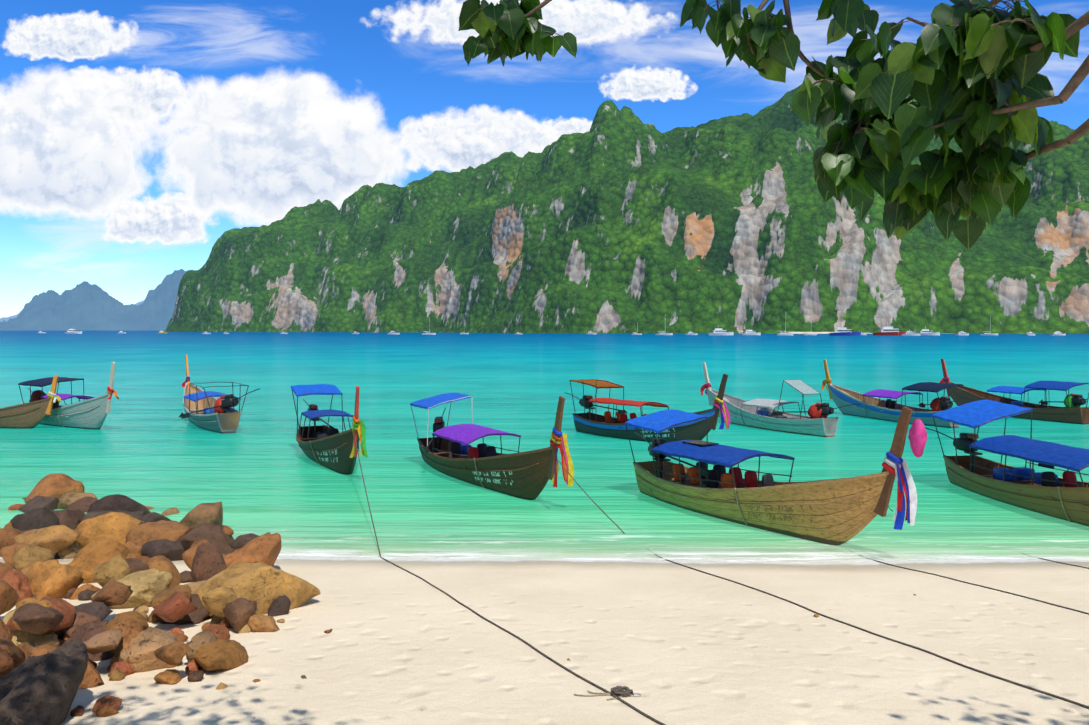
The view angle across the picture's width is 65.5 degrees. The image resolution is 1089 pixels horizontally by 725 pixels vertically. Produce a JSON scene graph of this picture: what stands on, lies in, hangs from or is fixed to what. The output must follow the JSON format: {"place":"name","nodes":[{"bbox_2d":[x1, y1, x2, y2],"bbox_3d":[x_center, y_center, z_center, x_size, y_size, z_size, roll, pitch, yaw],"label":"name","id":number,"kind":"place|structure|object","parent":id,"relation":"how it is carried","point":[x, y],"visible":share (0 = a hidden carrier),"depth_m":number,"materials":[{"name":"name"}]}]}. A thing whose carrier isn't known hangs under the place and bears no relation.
{"place":"outdoors","nodes":[
{"label":"outdoors","id":0,"kind":"place"},
{"bbox_2d":[0,300,143,321],"bbox_3d":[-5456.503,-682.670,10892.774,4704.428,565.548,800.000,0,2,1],"label":"islands","id":1,"kind":"object","parent":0,"point":[2,319],"visible":0.02,"depth_m":10894.56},
{"bbox_2d":[3,11,152,70],"bbox_3d":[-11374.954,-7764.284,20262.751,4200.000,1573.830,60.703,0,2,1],"label":"cloud","id":2,"kind":"structure","parent":0,"point":[71,38],"depth_m":20262.92,"materials":[{"name":"white"}]},
{"bbox_2d":[0,68,159,220],"bbox_3d":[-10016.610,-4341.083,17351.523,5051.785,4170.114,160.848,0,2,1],"label":"cloud","id":3,"kind":"structure","parent":0,"point":[77,146],"depth_m":17347.56,"materials":[{"name":"white"}]},
{"bbox_2d":[57,223,106,246],"bbox_3d":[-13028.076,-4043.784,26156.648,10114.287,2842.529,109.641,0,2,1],"label":"cloud","id":4,"kind":"structure","parent":0,"point":[90,236],"depth_m":26171.09,"materials":[{"name":"white"}]},
{"bbox_2d":[0,269,188,330],"bbox_3d":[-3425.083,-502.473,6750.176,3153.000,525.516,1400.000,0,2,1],"label":"islands","id":5,"kind":"object","parent":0,"point":[84,306],"visible":0.67,"depth_m":6302.94,"materials":[{"name":"blue stone"}]},
{"bbox_2d":[30,64,192,140],"bbox_3d":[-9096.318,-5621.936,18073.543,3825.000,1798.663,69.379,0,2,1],"label":"cloud","id":6,"kind":"structure","parent":0,"point":[160,92],"depth_m":18064.64,"materials":[{"name":"white"}]},
{"bbox_2d":[31,231,205,268],"bbox_3d":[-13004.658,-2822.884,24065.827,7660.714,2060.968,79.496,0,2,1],"label":"cloud","id":7,"kind":"structure","parent":0,"point":[84,267],"depth_m":24066.31,"materials":[{"name":"white"}]},
{"bbox_2d":[83,188,233,245],"bbox_3d":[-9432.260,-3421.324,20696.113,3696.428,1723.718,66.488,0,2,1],"label":"cloud","id":8,"kind":"structure","parent":0,"point":[168,219],"depth_m":20696.11,"materials":[{"name":"white"}]},
{"bbox_2d":[136,28,275,53],"bbox_3d":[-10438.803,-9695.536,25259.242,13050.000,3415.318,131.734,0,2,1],"label":"cloud","id":9,"kind":"structure","parent":0,"point":[264,48],"depth_m":25236.91,"materials":[{"name":"white"}]},
{"bbox_2d":[112,65,408,225],"bbox_3d":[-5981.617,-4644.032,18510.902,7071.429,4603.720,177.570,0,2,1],"label":"cloud","id":10,"kind":"structure","parent":0,"point":[269,149],"depth_m":18510.71,"materials":[{"name":"white"}]},
{"bbox_2d":[205,206,340,226],"bbox_3d":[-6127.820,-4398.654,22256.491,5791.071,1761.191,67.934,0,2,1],"label":"cloud","id":11,"kind":"structure","parent":0,"point":[256,225],"depth_m":22280.17,"materials":[{"name":"white"}]},
{"bbox_2d":[374,98,558,183],"bbox_3d":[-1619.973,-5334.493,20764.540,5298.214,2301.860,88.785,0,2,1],"label":"cloud","id":12,"kind":"structure","parent":0,"point":[451,140],"depth_m":20767.36,"materials":[{"name":"white"}]},
{"bbox_2d":[364,0,674,46],"bbox_3d":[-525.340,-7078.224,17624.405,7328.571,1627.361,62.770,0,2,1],"label":"cloud","id":13,"kind":"structure","parent":0,"point":[586,21],"depth_m":17612.58,"materials":[{"name":"white"}]},
{"bbox_2d":[0,331,1088,562],"bbox_3d":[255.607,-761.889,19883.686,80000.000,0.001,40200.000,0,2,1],"label":"sea water","id":14,"kind":"structure","parent":0,"point":[258,471],"depth_m":40.96,"materials":[{"name":"teal liquid"}]},
{"bbox_2d":[0,375,60,428],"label":"longtail boat","id":15,"kind":"object","parent":14,"relation":"on","point":[31,415],"visible":0.94,"depth_m":43.18,"materials":[{"name":"brown wood"}]},
{"bbox_2d":[18,362,118,429],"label":"longtail boat","id":16,"kind":"object","parent":14,"relation":"on","point":[90,412],"visible":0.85,"depth_m":43.31,"materials":[{"name":"grey wood"}]},
{"bbox_2d":[179,354,259,433],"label":"longtail boat","id":17,"kind":"object","parent":14,"relation":"on","point":[206,410],"visible":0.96,"depth_m":42.63,"materials":[{"name":"grey wood"}]},
{"bbox_2d":[291,384,367,474],"bbox_3d":[-8.343,2.295,32.838,2.109,3.439,10.869,-1,2,-24],"label":"longtail boat","id":18,"kind":"object","parent":14,"relation":"on","point":[330,447],"visible":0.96,"depth_m":31.16,"materials":[{"name":"green wood"}]},
{"bbox_2d":[410,393,573,499],"bbox_3d":[-2.315,2.466,28.404,2.477,3.439,11.389,-1,3,-28],"label":"longtail boat","id":19,"kind":"object","parent":14,"relation":"on","point":[450,451],"visible":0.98,"depth_m":26.82,"materials":[{"name":"brown wood"}]},
{"bbox_2d":[38,316,1065,335],"bbox_3d":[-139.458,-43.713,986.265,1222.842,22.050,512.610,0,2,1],"label":"distant boats","id":20,"kind":"object","parent":14,"relation":"on","point":[884,331],"visible":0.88,"depth_m":769.18,"materials":[{"name":"white"}]},
{"bbox_2d":[565,374,729,442],"bbox_3d":[4.292,2.041,39.416,2.110,3.439,10.284,-2,3,-41],"label":"longtail boat","id":21,"kind":"object","parent":14,"relation":"on","point":[606,424],"visible":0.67,"depth_m":39.01,"materials":[{"name":"blue wood"}]},
{"bbox_2d":[625,406,926,544],"bbox_3d":[5.306,2.600,22.733,2.232,3.539,11.116,-1,2,-29],"label":"longtail boat","id":22,"kind":"object","parent":14,"relation":"on","point":[839,511],"visible":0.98,"depth_m":21.12,"materials":[{"name":"brown wood"}]},
{"bbox_2d":[700,362,858,436],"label":"longtail boat","id":23,"kind":"object","parent":14,"relation":"on","point":[759,413],"visible":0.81,"depth_m":42.35,"materials":[{"name":"grey wood"}]},
{"bbox_2d":[821,360,964,427],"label":"longtail boat","id":24,"kind":"object","parent":14,"relation":"on","point":[870,405],"visible":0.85,"depth_m":47.14,"materials":[{"name":"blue wood"}]},
{"bbox_2d":[925,400,1088,526],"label":"longtail boat","id":25,"kind":"object","parent":14,"relation":"on","point":[1053,494],"visible":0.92,"depth_m":24.70,"materials":[{"name":"brown wood"}]},
{"bbox_2d":[939,358,1088,424],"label":"longtail boat","id":26,"kind":"object","parent":14,"relation":"on","point":[1073,412],"visible":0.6,"depth_m":47.61,"materials":[{"name":"brown wood"}]},
{"bbox_2d":[0,550,1088,724],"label":"beach sand","id":27,"kind":"structure","parent":0,"point":[671,643],"depth_m":11.13,"materials":[{"name":"beige sand"}]},
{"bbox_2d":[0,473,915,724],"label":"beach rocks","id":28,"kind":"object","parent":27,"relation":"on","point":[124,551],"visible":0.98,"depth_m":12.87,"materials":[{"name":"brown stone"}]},
{"bbox_2d":[354,434,1088,724],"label":"mooring ropes","id":29,"kind":"object","parent":27,"relation":"on","point":[617,692],"visible":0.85,"depth_m":11.64,"materials":[{"name":"grey fabric"}]},
{"bbox_2d":[0,0,1088,317],"label":"sky","id":30,"kind":"structure","parent":0,"point":[330,37],"materials":[{"name":"blue"}]},
{"bbox_2d":[255,0,835,101],"bbox_3d":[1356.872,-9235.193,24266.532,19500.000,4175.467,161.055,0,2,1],"label":"cloud","id":31,"kind":"structure","parent":0,"point":[631,49],"depth_m":24247.92,"materials":[{"name":"white"}]},
{"bbox_2d":[542,117,592,137],"bbox_3d":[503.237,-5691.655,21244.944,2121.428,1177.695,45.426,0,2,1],"label":"cloud","id":32,"kind":"structure","parent":0,"point":[572,125],"depth_m":21243.04,"materials":[{"name":"white"}]},
{"bbox_2d":[165,75,1088,333],"bbox_3d":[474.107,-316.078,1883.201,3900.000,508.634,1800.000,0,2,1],"label":"karst mountains","id":33,"kind":"structure","parent":0,"point":[624,219],"depth_m":1293.92,"materials":[{"name":"green plant"}]},
{"bbox_2d":[600,66,697,101],"bbox_3d":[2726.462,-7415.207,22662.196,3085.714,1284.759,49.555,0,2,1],"label":"cloud","id":34,"kind":"structure","parent":0,"point":[633,84],"depth_m":22661.83,"materials":[{"name":"white"}]},
{"bbox_2d":[476,0,1088,221],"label":"branches","id":35,"kind":"object","parent":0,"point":[1079,75],"visible":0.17,"depth_m":2.19,"materials":[{"name":"brown plant"}]},
{"bbox_2d":[458,0,1079,249],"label":"tree foliage","id":36,"kind":"object","parent":35,"relation":"attached to","point":[941,69],"visible":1,"depth_m":2.46,"materials":[{"name":"green plant"}]},
{"bbox_2d":[792,27,879,72],"bbox_3d":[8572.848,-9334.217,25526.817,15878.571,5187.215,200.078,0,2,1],"label":"cloud","id":37,"kind":"structure","parent":0,"point":[820,54],"depth_m":25530.86,"materials":[{"name":"white"}]},
{"bbox_2d":[789,332,954,333],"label":"beach strip","id":38,"kind":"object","parent":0,"point":[835,332],"visible":0.17,"depth_m":1064.32,"materials":[{"name":"beige sand"}]},
{"bbox_2d":[1040,35,1088,99],"bbox_3d":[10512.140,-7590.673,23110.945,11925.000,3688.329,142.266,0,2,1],"label":"cloud","id":39,"kind":"structure","parent":0,"point":[1064,67],"depth_m":23065.12,"materials":[{"name":"white"}]}
]}

